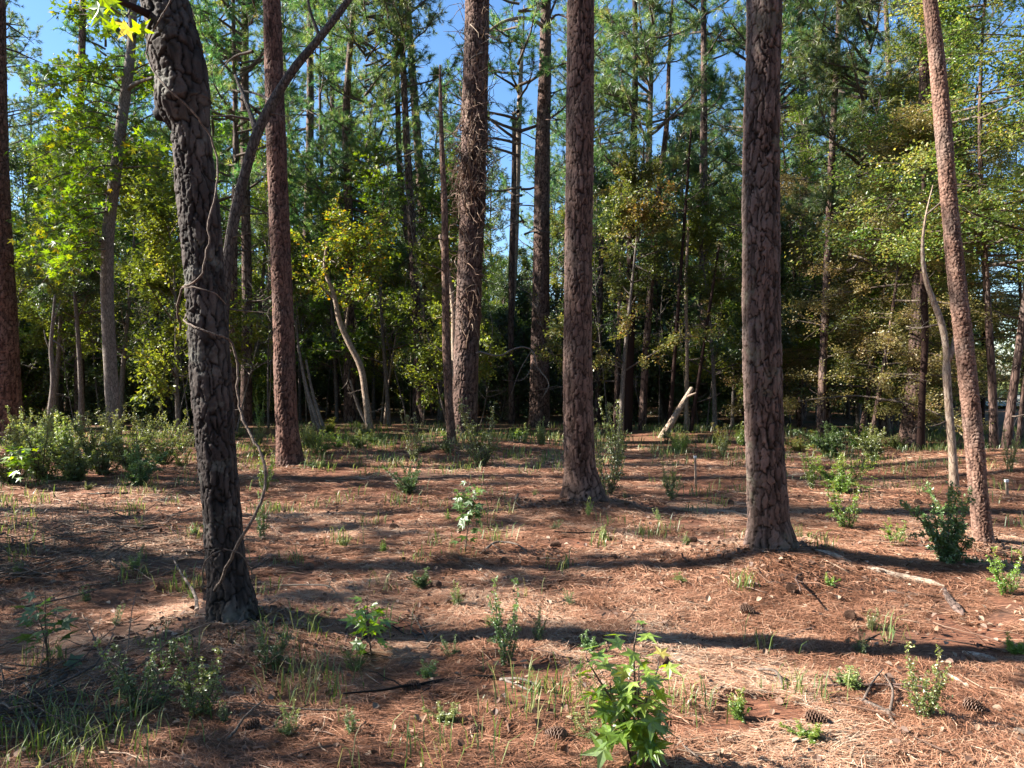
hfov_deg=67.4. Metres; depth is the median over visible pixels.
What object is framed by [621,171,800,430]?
hardwood tree
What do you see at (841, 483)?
bush
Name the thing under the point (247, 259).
background tree
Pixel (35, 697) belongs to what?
grass patch
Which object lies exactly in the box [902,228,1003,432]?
hardwood tree
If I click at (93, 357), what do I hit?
bare sapling
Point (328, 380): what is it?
bare sapling
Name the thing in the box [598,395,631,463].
bush
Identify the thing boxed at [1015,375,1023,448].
slender tree
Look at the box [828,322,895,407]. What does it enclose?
understory shrub
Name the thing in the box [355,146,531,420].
hardwood tree
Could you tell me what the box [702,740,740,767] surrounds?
fallen stick
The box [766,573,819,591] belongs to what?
fallen stick
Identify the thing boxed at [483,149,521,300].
pine tree
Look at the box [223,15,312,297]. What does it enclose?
pine tree
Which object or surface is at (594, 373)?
understory shrub
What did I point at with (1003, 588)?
seedling
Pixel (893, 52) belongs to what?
fine leaved tree
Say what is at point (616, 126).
pine tree
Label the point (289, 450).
pine tree
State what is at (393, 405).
hardwood tree
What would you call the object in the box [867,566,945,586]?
fallen log
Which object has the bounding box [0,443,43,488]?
star leaf sapling
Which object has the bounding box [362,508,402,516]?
fallen stick
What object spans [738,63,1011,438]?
fine leaved tree
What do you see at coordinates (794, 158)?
pine tree
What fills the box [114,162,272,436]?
hardwood tree
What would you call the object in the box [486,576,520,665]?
bush
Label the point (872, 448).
bush
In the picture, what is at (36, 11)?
sky
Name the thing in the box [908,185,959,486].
slender tree
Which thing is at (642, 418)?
crooked slender tree
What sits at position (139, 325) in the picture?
bare sapling
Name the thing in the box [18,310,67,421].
understory shrub
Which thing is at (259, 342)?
hardwood tree
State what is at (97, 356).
understory shrub
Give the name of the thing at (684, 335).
bare sapling
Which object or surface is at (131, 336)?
hardwood tree
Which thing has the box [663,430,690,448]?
edge seedling
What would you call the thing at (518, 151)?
dead tree
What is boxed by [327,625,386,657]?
fallen stick
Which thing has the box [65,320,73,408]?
hardwood tree
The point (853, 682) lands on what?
seedling
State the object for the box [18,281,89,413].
understory shrub
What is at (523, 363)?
dead branch
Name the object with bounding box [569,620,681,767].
star leaf sapling
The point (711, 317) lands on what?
understory shrub
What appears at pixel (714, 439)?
edge seedling
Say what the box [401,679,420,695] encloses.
pine cone
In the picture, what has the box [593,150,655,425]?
background tree
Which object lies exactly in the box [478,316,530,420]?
understory shrub
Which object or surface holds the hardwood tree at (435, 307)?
on the ground at (760, 708)
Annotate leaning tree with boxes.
[223,0,352,417]
[290,191,403,432]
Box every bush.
[0,405,46,454]
[0,418,41,483]
[1,405,66,479]
[14,409,80,461]
[42,421,122,480]
[63,402,136,475]
[94,401,168,469]
[120,441,168,486]
[134,409,192,464]
[253,491,269,538]
[254,389,264,433]
[256,447,277,490]
[382,458,421,494]
[400,410,423,462]
[457,397,502,465]
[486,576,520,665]
[593,407,626,494]
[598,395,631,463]
[659,462,681,493]
[718,428,730,456]
[793,421,853,457]
[799,453,879,493]
[800,444,819,488]
[825,479,862,529]
[846,423,886,460]
[898,480,984,564]
[1002,427,1019,472]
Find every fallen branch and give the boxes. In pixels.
[163,629,249,654]
[479,541,529,559]
[499,677,542,693]
[689,638,739,641]
[782,622,825,638]
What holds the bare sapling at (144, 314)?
on the ground at (760, 708)
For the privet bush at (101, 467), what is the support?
on the ground at (760, 708)
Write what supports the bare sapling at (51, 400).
on the ground at (760, 708)
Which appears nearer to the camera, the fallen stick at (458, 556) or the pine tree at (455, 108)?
the fallen stick at (458, 556)
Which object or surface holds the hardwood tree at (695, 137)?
on the ground at (760, 708)
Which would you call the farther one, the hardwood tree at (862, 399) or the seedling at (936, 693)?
the hardwood tree at (862, 399)
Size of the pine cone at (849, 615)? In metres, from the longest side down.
0.098 x 0.080 x 0.080 m
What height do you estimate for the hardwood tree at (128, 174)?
9.309 m
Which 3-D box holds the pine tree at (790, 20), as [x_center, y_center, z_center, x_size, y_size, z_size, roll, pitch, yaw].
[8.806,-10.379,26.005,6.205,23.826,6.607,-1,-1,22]
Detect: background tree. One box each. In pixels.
[12,0,173,420]
[136,0,308,425]
[189,0,315,430]
[288,0,452,422]
[298,0,457,422]
[549,209,637,423]
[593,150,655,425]
[691,0,862,419]
[837,259,900,427]
[848,201,941,433]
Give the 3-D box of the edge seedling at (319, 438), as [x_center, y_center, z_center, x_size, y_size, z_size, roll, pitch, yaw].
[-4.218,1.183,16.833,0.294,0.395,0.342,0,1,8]
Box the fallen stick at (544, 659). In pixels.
[539,642,582,662]
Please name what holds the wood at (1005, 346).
on the ground at (760, 708)
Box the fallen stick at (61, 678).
[0,673,67,711]
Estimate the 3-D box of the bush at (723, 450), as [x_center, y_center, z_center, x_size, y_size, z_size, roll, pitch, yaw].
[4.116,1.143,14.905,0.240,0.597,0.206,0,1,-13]
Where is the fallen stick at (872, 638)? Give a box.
[815,628,900,651]
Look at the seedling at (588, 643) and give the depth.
4.32 m
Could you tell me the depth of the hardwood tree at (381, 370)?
30.95 m
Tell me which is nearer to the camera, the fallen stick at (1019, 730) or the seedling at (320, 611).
the fallen stick at (1019, 730)
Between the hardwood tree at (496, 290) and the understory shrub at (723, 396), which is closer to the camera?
the understory shrub at (723, 396)
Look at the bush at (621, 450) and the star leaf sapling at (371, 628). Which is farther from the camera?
the bush at (621, 450)
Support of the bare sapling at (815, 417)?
on the ground at (760, 708)
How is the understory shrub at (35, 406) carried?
on the ground at (760, 708)
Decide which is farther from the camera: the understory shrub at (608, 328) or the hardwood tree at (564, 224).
the hardwood tree at (564, 224)
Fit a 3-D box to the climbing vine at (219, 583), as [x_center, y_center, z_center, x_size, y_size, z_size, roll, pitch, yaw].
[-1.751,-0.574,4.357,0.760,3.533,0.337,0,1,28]
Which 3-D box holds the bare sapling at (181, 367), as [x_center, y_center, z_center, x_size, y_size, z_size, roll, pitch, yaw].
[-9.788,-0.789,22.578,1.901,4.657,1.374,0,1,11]
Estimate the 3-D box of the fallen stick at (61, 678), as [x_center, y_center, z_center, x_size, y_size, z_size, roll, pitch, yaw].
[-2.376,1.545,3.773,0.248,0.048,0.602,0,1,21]
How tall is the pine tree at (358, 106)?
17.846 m
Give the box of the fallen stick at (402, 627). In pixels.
[391,615,419,634]
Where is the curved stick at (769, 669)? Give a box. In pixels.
[758,667,783,699]
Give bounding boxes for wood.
[115,281,1020,383]
[881,590,932,597]
[940,587,964,615]
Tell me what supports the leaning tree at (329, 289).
on the ground at (760, 708)
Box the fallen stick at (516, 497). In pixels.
[514,493,528,509]
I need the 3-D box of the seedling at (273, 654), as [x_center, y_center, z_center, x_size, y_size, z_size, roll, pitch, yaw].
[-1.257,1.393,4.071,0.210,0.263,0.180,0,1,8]
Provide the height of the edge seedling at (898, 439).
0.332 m
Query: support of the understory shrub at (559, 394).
on the ground at (760, 708)
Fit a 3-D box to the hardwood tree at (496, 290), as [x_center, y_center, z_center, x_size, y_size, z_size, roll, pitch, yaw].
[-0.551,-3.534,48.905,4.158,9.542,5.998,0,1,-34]
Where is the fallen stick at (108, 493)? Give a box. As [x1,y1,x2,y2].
[85,491,127,493]
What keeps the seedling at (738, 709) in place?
on the ground at (760, 708)
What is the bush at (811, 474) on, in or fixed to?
on the ground at (760, 708)
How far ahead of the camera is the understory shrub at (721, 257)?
26.11 m
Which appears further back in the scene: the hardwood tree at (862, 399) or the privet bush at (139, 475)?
the hardwood tree at (862, 399)
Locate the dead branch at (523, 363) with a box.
[476,302,548,397]
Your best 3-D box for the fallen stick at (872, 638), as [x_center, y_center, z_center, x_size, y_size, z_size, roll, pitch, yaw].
[2.089,1.546,4.650,0.692,0.032,0.294,0,1,-8]
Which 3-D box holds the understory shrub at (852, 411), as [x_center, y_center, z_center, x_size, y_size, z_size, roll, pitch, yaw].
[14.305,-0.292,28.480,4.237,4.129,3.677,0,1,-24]
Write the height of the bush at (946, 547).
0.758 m
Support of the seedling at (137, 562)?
on the ground at (760, 708)
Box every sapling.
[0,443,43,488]
[9,591,85,671]
[16,278,38,371]
[38,317,77,423]
[44,295,64,431]
[64,210,131,417]
[65,268,99,350]
[99,257,136,420]
[116,249,170,421]
[119,291,164,412]
[123,235,173,420]
[124,239,148,415]
[130,293,169,422]
[152,293,191,428]
[155,328,179,420]
[165,258,188,379]
[175,343,188,428]
[231,155,314,427]
[234,266,272,431]
[237,197,267,314]
[251,279,273,409]
[291,251,337,420]
[294,253,338,373]
[294,320,316,428]
[297,345,322,435]
[305,210,366,386]
[305,360,326,434]
[308,283,343,418]
[337,310,377,419]
[339,596,396,656]
[343,303,373,417]
[349,380,364,423]
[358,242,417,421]
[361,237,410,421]
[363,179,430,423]
[368,215,399,398]
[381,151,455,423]
[387,269,422,415]
[389,333,410,419]
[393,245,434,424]
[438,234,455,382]
[451,480,486,553]
[478,325,510,432]
[516,273,562,401]
[549,201,564,313]
[562,221,635,428]
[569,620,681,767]
[609,306,651,403]
[639,262,683,425]
[651,236,714,424]
[666,130,705,430]
[676,216,710,429]
[687,240,740,432]
[696,235,741,427]
[782,332,802,388]
[786,270,816,422]
[813,321,818,420]
[827,359,856,418]
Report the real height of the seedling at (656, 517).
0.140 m
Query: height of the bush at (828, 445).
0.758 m
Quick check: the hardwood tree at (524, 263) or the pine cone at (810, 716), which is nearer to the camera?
the pine cone at (810, 716)
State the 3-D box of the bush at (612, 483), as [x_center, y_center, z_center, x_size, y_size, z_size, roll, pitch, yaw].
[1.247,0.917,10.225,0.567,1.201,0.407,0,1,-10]
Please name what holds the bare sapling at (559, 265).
on the ground at (760, 708)
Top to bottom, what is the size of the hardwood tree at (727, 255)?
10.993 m
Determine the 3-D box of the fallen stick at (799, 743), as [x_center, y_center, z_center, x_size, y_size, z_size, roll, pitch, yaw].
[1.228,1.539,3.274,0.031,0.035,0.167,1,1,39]
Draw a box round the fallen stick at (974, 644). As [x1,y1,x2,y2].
[935,638,1008,651]
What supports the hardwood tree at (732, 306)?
on the ground at (760, 708)
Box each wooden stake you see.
[693,455,696,486]
[1004,479,1008,494]
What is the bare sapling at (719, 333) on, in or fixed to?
on the ground at (760, 708)
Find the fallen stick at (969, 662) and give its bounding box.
[958,645,984,676]
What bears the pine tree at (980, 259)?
on the ground at (760, 708)
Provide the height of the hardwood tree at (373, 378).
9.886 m
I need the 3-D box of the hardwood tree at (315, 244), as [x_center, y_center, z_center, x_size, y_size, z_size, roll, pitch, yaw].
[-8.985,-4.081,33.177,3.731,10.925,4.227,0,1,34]
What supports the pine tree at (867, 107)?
on the ground at (760, 708)
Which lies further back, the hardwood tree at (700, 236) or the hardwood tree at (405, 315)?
the hardwood tree at (405, 315)
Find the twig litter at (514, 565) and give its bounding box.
[0,449,1023,767]
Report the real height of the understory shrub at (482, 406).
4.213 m
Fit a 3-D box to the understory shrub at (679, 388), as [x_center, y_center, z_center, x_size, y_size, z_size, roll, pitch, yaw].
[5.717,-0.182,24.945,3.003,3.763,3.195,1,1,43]
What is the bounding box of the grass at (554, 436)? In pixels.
[0,420,1023,767]
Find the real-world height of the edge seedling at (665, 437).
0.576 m
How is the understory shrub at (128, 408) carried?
on the ground at (760, 708)
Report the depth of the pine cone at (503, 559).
6.39 m
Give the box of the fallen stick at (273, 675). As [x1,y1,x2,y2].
[264,635,394,677]
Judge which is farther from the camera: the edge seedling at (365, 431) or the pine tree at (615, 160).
the pine tree at (615, 160)
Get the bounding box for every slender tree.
[506,115,528,423]
[637,0,673,429]
[886,174,933,450]
[908,185,959,486]
[978,270,992,425]
[986,282,1023,449]
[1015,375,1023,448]
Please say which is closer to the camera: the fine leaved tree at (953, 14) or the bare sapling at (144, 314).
the fine leaved tree at (953, 14)
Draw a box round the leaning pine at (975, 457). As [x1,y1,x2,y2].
[923,0,995,544]
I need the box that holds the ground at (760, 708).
[0,378,1023,767]
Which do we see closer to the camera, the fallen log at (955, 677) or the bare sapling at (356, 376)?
the fallen log at (955, 677)
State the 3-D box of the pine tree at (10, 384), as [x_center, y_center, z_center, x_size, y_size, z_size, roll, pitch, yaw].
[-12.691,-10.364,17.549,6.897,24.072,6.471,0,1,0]
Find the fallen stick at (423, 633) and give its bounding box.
[394,612,428,645]
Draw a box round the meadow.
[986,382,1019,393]
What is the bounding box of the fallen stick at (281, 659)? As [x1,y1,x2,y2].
[265,649,297,663]
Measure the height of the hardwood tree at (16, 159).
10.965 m
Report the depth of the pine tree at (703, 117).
26.64 m
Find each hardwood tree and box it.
[9,135,72,393]
[10,190,24,251]
[12,127,121,417]
[12,130,101,421]
[12,221,24,250]
[14,135,120,427]
[16,113,157,434]
[17,118,183,426]
[19,329,35,342]
[21,53,140,364]
[21,206,124,398]
[23,120,175,414]
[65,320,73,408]
[98,0,267,421]
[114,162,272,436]
[128,230,176,408]
[138,271,183,317]
[166,308,259,393]
[174,108,254,298]
[221,117,307,417]
[238,216,267,340]
[239,312,271,410]
[240,170,316,292]
[252,235,335,419]
[260,161,401,421]
[290,163,340,390]
[301,129,450,425]
[309,158,411,418]
[321,306,375,397]
[331,236,427,409]
[338,226,379,407]
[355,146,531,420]
[356,300,410,401]
[371,301,407,410]
[374,164,440,301]
[375,268,410,408]
[378,212,527,412]
[393,212,498,386]
[455,214,501,312]
[482,284,497,310]
[483,255,517,398]
[487,257,507,309]
[489,248,517,307]
[517,244,552,301]
[526,205,564,314]
[529,141,732,434]
[550,145,626,323]
[557,155,626,401]
[592,149,672,348]
[615,119,741,417]
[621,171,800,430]
[660,233,743,427]
[695,160,790,322]
[708,215,846,404]
[713,176,741,251]
[738,221,867,413]
[785,184,822,406]
[789,174,932,427]
[809,242,901,418]
[837,247,954,434]
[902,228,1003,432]
[907,254,1013,357]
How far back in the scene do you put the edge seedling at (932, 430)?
20.64 m
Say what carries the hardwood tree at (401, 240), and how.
on the ground at (760, 708)
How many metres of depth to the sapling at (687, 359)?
20.55 m
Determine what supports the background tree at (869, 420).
on the ground at (760, 708)
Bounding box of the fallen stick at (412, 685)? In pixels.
[343,671,495,694]
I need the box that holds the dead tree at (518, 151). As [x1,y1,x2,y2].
[488,5,539,419]
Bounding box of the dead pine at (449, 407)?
[419,65,470,442]
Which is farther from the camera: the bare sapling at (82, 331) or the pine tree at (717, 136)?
the pine tree at (717, 136)
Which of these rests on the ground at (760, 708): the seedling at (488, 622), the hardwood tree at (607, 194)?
the hardwood tree at (607, 194)
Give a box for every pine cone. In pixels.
[155,583,167,591]
[241,718,260,733]
[305,562,313,569]
[389,523,398,529]
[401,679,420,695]
[430,580,441,589]
[468,723,484,739]
[500,557,507,564]
[545,726,567,744]
[549,541,559,548]
[609,554,617,559]
[657,656,669,665]
[689,536,696,543]
[739,603,755,615]
[785,584,796,593]
[804,709,828,725]
[843,609,855,622]
[913,499,922,504]
[962,697,986,715]
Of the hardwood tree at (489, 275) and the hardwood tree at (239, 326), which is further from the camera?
the hardwood tree at (489, 275)
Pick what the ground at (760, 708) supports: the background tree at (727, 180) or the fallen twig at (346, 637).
the background tree at (727, 180)
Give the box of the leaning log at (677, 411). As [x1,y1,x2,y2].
[658,387,695,437]
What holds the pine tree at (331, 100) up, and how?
on the ground at (760, 708)
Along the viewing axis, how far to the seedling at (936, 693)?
3.55 m
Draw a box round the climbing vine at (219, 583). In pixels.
[145,0,266,591]
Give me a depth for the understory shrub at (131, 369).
24.34 m
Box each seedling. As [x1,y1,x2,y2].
[11,558,23,579]
[77,583,94,602]
[84,482,95,489]
[92,635,190,713]
[110,604,124,625]
[122,552,141,569]
[134,515,144,525]
[139,564,148,574]
[169,646,225,717]
[174,435,192,446]
[174,448,192,466]
[175,431,192,452]
[187,583,193,598]
[189,658,215,679]
[190,524,200,537]
[217,701,231,724]
[236,427,244,436]
[247,441,270,455]
[249,421,265,444]
[252,622,293,670]
[274,698,300,737]
[299,422,326,447]
[304,431,333,453]
[304,456,327,467]
[310,605,332,619]
[316,417,341,434]
[316,429,326,445]
[323,430,347,447]
[336,535,351,546]
[339,641,367,671]
[340,429,376,448]
[343,704,359,735]
[353,423,373,436]
[363,431,394,445]
[379,537,388,552]
[407,567,430,589]
[415,657,437,679]
[420,442,432,451]
[422,701,461,730]
[434,435,455,451]
[440,634,459,657]
[445,509,451,520]
[450,581,464,604]
[470,427,487,447]
[483,615,499,627]
[505,425,525,437]
[520,423,528,436]
[531,605,547,639]
[535,417,547,444]
[549,520,562,528]
[563,589,574,605]
[569,708,601,739]
[579,630,605,652]
[585,497,592,516]
[599,524,608,539]
[605,430,624,445]
[652,508,660,518]
[660,420,671,443]
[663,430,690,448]
[666,431,694,445]
[666,481,680,499]
[668,433,690,451]
[672,572,686,583]
[682,531,690,545]
[710,432,725,446]
[711,422,731,448]
[726,687,749,722]
[732,421,745,445]
[779,718,823,743]
[785,436,810,451]
[792,524,803,537]
[803,427,824,440]
[803,433,828,447]
[824,572,840,587]
[832,668,857,687]
[836,662,864,690]
[848,429,860,448]
[852,628,869,654]
[859,424,869,444]
[864,606,881,629]
[879,517,908,544]
[882,433,908,448]
[887,437,898,448]
[900,642,953,721]
[925,417,941,434]
[985,546,1022,596]
[1004,631,1023,655]
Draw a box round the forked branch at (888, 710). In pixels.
[852,668,898,726]
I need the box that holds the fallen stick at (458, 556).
[435,548,472,563]
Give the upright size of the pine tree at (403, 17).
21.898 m
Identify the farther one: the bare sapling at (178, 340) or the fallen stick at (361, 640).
the bare sapling at (178, 340)
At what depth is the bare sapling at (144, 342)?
24.69 m
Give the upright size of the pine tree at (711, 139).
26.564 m
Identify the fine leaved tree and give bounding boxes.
[703,91,862,427]
[717,167,942,431]
[733,92,1022,445]
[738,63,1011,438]
[783,1,1014,343]
[784,0,1023,448]
[822,121,1023,438]
[828,6,1023,269]
[836,26,1023,429]
[929,118,1023,438]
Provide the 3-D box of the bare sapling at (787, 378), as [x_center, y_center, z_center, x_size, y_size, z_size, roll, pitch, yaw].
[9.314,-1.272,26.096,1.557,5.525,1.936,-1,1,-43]
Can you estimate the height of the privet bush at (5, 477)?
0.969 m
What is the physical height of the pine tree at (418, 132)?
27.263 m
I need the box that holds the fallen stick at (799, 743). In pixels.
[793,737,804,753]
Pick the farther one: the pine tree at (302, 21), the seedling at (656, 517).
the pine tree at (302, 21)
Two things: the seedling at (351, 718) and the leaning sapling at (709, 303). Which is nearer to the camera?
the seedling at (351, 718)
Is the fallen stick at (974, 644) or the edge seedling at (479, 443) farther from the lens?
the edge seedling at (479, 443)
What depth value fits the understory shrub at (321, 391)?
28.57 m
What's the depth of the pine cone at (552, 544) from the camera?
6.88 m
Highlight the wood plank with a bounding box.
[149,702,172,736]
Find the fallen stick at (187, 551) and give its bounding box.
[174,550,204,552]
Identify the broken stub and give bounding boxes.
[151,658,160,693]
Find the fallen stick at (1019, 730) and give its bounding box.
[1013,727,1023,734]
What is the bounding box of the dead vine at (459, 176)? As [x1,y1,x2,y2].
[429,0,515,346]
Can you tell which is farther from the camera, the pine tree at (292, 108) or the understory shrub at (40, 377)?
the pine tree at (292, 108)
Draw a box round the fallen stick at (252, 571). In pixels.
[204,562,270,587]
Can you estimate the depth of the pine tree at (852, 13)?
18.35 m
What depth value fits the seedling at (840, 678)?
3.95 m
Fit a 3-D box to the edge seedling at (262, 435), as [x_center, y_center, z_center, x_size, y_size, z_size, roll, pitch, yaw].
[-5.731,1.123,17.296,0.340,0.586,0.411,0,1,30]
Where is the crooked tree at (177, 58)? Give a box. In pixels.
[88,0,261,625]
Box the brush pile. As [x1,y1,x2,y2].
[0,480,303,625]
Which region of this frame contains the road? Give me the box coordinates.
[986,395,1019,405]
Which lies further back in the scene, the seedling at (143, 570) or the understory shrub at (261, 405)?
the understory shrub at (261, 405)
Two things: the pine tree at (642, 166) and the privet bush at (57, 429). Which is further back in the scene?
the pine tree at (642, 166)
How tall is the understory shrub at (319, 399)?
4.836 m
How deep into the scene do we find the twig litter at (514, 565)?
6.48 m
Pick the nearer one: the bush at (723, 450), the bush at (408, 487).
the bush at (408, 487)
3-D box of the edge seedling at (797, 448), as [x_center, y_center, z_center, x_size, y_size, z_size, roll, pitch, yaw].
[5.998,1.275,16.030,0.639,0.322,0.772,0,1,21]
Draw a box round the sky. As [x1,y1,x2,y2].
[6,0,1023,374]
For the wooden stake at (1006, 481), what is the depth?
10.10 m
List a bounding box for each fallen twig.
[172,556,198,618]
[273,576,343,594]
[342,629,347,661]
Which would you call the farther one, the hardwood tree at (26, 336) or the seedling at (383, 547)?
the hardwood tree at (26, 336)
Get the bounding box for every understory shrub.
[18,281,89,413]
[18,302,85,417]
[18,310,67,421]
[23,369,67,419]
[63,360,133,423]
[64,300,125,382]
[64,362,101,416]
[66,299,148,407]
[77,363,161,424]
[87,315,190,423]
[118,310,171,412]
[139,337,240,419]
[162,312,174,411]
[165,348,263,415]
[238,269,321,374]
[238,355,274,422]
[252,345,301,413]
[262,315,331,409]
[263,301,343,414]
[307,291,358,413]
[309,315,379,416]
[313,313,358,411]
[359,374,402,410]
[360,359,399,407]
[378,353,437,415]
[394,345,444,410]
[399,309,452,401]
[399,321,444,413]
[443,311,503,416]
[478,269,556,417]
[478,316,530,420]
[480,328,499,412]
[481,301,504,320]
[489,265,562,410]
[500,332,562,419]
[518,264,638,409]
[528,326,610,415]
[556,267,626,402]
[561,331,613,415]
[593,316,667,423]
[594,350,666,421]
[602,316,621,347]
[605,186,722,423]
[635,307,683,406]
[647,322,742,426]
[647,327,693,416]
[673,297,718,340]
[673,360,743,423]
[692,215,818,420]
[714,282,819,419]
[741,297,829,417]
[807,349,878,412]
[812,342,842,405]
[826,365,927,417]
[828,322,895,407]
[893,336,1019,420]
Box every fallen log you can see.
[815,549,851,562]
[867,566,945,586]
[939,668,962,682]
[962,650,1004,664]
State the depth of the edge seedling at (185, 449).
15.89 m
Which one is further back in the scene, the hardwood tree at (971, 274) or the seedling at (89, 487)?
the hardwood tree at (971, 274)
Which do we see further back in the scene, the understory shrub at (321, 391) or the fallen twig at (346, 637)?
the understory shrub at (321, 391)
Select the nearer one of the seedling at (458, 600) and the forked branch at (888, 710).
the forked branch at (888, 710)
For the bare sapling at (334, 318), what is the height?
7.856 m
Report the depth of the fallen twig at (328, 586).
5.51 m
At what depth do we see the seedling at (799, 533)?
7.24 m
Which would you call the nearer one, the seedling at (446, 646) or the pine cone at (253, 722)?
the pine cone at (253, 722)
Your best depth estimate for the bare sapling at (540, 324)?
21.82 m
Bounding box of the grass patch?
[0,591,360,767]
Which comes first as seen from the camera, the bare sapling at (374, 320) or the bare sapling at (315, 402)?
the bare sapling at (315, 402)
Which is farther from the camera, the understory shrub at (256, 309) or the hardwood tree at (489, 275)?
the hardwood tree at (489, 275)
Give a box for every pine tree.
[0,0,49,445]
[6,0,53,156]
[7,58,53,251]
[9,156,21,240]
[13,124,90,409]
[51,0,184,419]
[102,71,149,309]
[210,0,305,466]
[214,85,263,254]
[215,117,262,325]
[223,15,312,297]
[235,0,373,398]
[237,0,343,253]
[250,0,381,406]
[251,168,262,258]
[258,0,389,405]
[320,0,460,421]
[321,90,397,306]
[365,0,436,417]
[377,147,400,236]
[389,64,460,253]
[394,115,430,239]
[429,0,613,427]
[433,105,492,264]
[452,0,488,436]
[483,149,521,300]
[511,111,564,298]
[518,177,564,288]
[526,129,564,308]
[533,0,629,221]
[533,75,605,280]
[551,0,652,301]
[556,158,610,264]
[559,0,608,503]
[592,0,731,431]
[594,0,707,404]
[599,132,642,277]
[614,134,656,311]
[635,139,698,347]
[641,0,745,392]
[660,30,742,327]
[678,122,740,204]
[683,67,784,255]
[684,59,739,265]
[688,0,869,389]
[740,1,883,280]
[741,0,800,552]
[780,0,968,437]
[786,122,817,231]
[796,46,859,221]
[809,0,981,165]
[816,24,903,223]
[818,84,886,279]
[873,1,976,447]
[892,0,1022,409]
[959,115,999,305]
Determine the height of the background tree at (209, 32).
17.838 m
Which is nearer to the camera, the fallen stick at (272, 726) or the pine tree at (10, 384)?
the fallen stick at (272, 726)
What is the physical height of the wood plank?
0.045 m
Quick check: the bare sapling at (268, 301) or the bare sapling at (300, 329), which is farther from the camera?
the bare sapling at (300, 329)
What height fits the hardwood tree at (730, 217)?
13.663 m
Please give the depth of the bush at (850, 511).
7.80 m
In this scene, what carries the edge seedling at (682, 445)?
on the ground at (760, 708)
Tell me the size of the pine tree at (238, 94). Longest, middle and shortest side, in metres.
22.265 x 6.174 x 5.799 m
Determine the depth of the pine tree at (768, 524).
6.18 m
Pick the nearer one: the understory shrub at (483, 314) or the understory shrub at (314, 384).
the understory shrub at (314, 384)
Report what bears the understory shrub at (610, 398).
on the ground at (760, 708)
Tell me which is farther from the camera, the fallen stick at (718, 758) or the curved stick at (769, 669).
the curved stick at (769, 669)
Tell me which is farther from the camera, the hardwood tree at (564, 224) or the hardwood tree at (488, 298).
the hardwood tree at (488, 298)
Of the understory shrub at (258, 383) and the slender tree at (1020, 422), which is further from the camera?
the understory shrub at (258, 383)
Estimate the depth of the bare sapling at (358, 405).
21.47 m
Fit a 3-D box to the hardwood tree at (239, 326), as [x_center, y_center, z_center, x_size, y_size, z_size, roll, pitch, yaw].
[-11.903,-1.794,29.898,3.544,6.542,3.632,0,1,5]
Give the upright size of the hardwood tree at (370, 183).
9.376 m
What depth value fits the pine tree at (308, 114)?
30.76 m
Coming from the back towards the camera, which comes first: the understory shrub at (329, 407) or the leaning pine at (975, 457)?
the understory shrub at (329, 407)
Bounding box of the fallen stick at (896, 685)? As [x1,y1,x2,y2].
[819,670,922,690]
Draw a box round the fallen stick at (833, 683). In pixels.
[823,671,851,703]
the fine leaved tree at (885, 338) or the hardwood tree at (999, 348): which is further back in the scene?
the hardwood tree at (999, 348)
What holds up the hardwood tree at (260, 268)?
on the ground at (760, 708)
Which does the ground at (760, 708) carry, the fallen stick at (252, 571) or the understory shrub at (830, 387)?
the understory shrub at (830, 387)
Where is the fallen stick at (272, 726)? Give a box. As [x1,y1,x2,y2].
[141,714,308,766]
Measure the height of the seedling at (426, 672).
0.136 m
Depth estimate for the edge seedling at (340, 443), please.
16.59 m
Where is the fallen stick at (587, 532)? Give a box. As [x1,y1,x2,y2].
[554,527,637,534]
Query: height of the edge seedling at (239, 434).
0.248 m
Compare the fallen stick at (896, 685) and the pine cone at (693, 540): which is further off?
the pine cone at (693, 540)
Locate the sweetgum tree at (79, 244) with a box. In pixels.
[4,0,173,447]
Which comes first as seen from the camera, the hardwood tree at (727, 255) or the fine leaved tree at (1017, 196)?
the fine leaved tree at (1017, 196)
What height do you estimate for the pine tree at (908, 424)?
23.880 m
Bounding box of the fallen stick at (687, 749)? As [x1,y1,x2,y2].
[675,735,718,765]
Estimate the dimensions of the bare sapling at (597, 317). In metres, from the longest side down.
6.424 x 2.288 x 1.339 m

